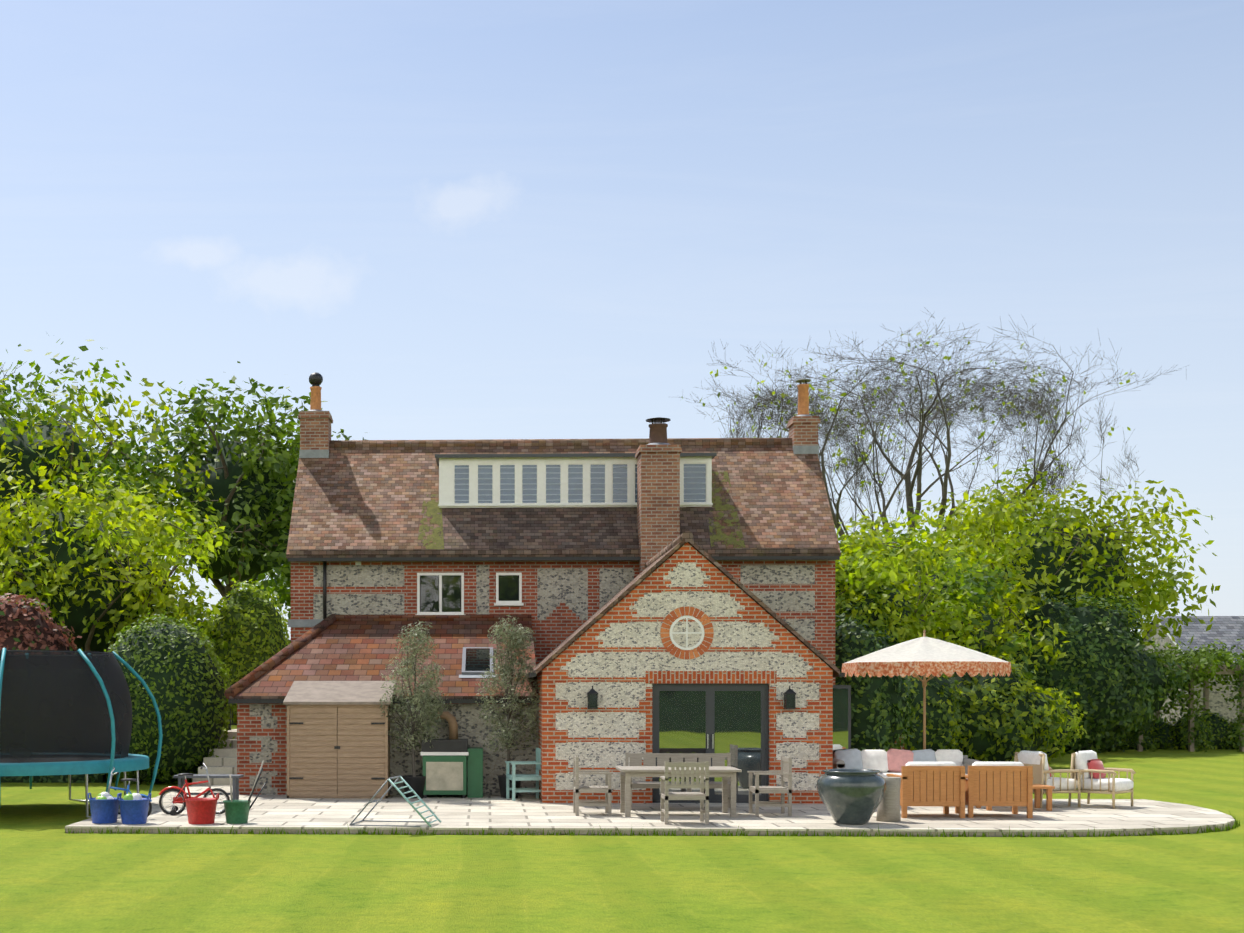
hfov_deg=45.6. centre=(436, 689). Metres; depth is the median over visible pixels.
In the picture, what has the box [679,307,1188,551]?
bare tree
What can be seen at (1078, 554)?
tree
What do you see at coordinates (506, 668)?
olive tree
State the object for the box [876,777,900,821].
stump table
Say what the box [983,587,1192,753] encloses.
laurel bush
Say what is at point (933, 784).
teak lounge chair
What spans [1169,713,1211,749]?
border shrub
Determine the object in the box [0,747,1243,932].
lawn ground
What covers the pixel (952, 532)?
tree
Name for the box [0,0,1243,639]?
sky
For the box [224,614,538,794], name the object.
lean-to wing
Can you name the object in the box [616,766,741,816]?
dining table
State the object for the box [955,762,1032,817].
teak lounge chair
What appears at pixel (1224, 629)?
outbuilding barn
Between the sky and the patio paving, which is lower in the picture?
the patio paving
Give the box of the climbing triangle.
[349,775,441,826]
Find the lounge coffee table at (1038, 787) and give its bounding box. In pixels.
[976,784,1054,810]
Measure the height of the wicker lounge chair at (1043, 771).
0.939 m
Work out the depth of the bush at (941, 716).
36.49 m
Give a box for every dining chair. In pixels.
[573,755,612,815]
[660,762,708,824]
[747,756,791,816]
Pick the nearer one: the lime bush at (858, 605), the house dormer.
the house dormer
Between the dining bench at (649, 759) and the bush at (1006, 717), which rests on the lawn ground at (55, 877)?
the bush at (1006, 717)
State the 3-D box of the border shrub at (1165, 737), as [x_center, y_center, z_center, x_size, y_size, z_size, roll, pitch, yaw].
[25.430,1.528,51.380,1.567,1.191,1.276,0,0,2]
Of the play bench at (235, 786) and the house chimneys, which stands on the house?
the house chimneys
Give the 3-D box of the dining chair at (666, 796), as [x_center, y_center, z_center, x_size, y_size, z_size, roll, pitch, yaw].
[3.683,1.511,21.635,0.650,0.920,0.580,0,0,2]
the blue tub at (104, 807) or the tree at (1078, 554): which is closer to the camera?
the blue tub at (104, 807)
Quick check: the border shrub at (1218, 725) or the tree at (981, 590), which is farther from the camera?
the border shrub at (1218, 725)
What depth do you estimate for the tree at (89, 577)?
39.03 m
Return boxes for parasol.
[842,629,1010,748]
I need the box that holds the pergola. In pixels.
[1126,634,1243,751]
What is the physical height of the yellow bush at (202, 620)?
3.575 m
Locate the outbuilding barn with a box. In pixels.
[1143,616,1243,724]
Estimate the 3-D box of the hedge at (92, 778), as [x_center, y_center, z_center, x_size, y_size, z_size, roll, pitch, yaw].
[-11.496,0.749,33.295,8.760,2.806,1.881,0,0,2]
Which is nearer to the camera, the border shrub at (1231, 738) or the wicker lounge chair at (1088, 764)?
the wicker lounge chair at (1088, 764)
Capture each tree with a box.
[0,339,222,567]
[0,362,62,420]
[0,440,237,654]
[0,528,15,560]
[83,361,365,600]
[221,564,290,623]
[377,621,450,797]
[475,614,541,797]
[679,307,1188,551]
[835,509,987,650]
[837,481,1057,625]
[864,520,1069,672]
[907,456,1220,648]
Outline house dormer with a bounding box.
[435,453,716,507]
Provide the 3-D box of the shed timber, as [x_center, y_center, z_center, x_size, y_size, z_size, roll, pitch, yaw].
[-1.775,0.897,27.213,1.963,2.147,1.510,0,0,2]
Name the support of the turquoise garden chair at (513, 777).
on the patio paving
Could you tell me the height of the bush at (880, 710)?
4.268 m
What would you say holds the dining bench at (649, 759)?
on the patio paving
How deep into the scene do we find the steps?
31.09 m
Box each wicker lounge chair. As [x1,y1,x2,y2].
[1014,750,1082,807]
[1068,750,1135,808]
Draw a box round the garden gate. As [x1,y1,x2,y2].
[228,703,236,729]
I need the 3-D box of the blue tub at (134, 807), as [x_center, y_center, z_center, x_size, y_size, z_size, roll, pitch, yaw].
[-4.464,1.747,21.559,0.486,0.448,0.461,0,0,2]
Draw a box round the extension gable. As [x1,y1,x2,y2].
[526,531,850,803]
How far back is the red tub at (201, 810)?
21.40 m
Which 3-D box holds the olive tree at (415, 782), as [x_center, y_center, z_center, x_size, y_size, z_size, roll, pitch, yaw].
[-0.400,0.352,26.672,1.339,3.238,1.317,0,0,38]
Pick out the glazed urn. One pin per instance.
(851, 796)
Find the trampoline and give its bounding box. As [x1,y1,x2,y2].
[0,648,162,817]
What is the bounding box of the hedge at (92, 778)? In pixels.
[0,772,115,782]
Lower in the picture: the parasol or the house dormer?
the parasol
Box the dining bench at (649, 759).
[625,753,730,809]
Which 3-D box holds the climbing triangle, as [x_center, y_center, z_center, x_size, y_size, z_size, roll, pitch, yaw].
[-0.588,1.615,21.294,1.215,0.694,0.732,0,0,12]
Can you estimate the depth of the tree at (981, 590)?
44.62 m
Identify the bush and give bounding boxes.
[0,593,81,650]
[104,605,235,785]
[179,613,213,641]
[198,578,290,723]
[835,574,905,644]
[835,603,915,751]
[902,674,965,751]
[942,652,1079,764]
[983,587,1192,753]
[1019,678,1089,760]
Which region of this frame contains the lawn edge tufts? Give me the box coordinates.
[65,796,1239,836]
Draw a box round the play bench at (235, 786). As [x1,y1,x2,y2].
[173,774,243,799]
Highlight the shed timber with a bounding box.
[283,681,395,798]
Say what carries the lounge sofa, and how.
on the patio paving
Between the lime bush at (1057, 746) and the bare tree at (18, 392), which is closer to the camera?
the lime bush at (1057, 746)
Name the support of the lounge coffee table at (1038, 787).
on the patio paving
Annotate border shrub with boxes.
[1115,721,1156,749]
[1153,719,1174,748]
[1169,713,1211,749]
[1197,711,1231,748]
[1226,721,1238,749]
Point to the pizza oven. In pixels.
(444, 766)
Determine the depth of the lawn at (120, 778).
32.81 m
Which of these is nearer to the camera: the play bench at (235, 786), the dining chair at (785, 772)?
the dining chair at (785, 772)
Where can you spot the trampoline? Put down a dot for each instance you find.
(66, 712)
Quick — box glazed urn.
[816,769,886,824]
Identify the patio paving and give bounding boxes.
[65,794,1234,836]
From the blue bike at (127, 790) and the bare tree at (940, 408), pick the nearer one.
the blue bike at (127, 790)
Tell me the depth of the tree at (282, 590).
59.84 m
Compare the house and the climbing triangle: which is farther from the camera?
the house
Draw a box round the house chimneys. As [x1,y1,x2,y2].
[298,372,819,583]
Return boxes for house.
[286,438,840,684]
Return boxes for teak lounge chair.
[887,762,965,817]
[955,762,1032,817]
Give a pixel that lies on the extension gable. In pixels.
(688, 644)
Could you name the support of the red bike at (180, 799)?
on the patio paving
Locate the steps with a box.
[167,729,236,793]
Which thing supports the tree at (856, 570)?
on the lawn ground at (55, 877)
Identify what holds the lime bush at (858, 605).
on the lawn ground at (55, 877)
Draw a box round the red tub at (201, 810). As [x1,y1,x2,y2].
[183,793,219,823]
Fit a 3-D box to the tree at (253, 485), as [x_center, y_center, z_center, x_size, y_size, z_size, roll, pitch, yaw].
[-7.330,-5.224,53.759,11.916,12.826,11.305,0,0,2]
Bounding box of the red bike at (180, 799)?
[159,762,229,814]
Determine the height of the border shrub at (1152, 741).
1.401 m
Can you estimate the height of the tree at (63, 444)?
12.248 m
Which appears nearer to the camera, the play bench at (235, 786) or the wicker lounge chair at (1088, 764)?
the wicker lounge chair at (1088, 764)
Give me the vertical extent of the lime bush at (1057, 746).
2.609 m
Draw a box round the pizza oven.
[420,711,482,797]
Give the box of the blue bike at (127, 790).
[90,767,151,816]
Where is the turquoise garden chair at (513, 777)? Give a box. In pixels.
[505,748,540,800]
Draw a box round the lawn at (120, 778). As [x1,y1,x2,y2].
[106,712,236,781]
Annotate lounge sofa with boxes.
[833,748,980,776]
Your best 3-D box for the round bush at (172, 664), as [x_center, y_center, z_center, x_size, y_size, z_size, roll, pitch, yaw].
[-6.046,0.117,32.426,3.334,4.006,3.321,0,0,2]
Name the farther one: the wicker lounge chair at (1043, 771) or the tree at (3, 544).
the tree at (3, 544)
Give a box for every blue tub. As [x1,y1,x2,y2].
[87,792,121,823]
[117,793,150,823]

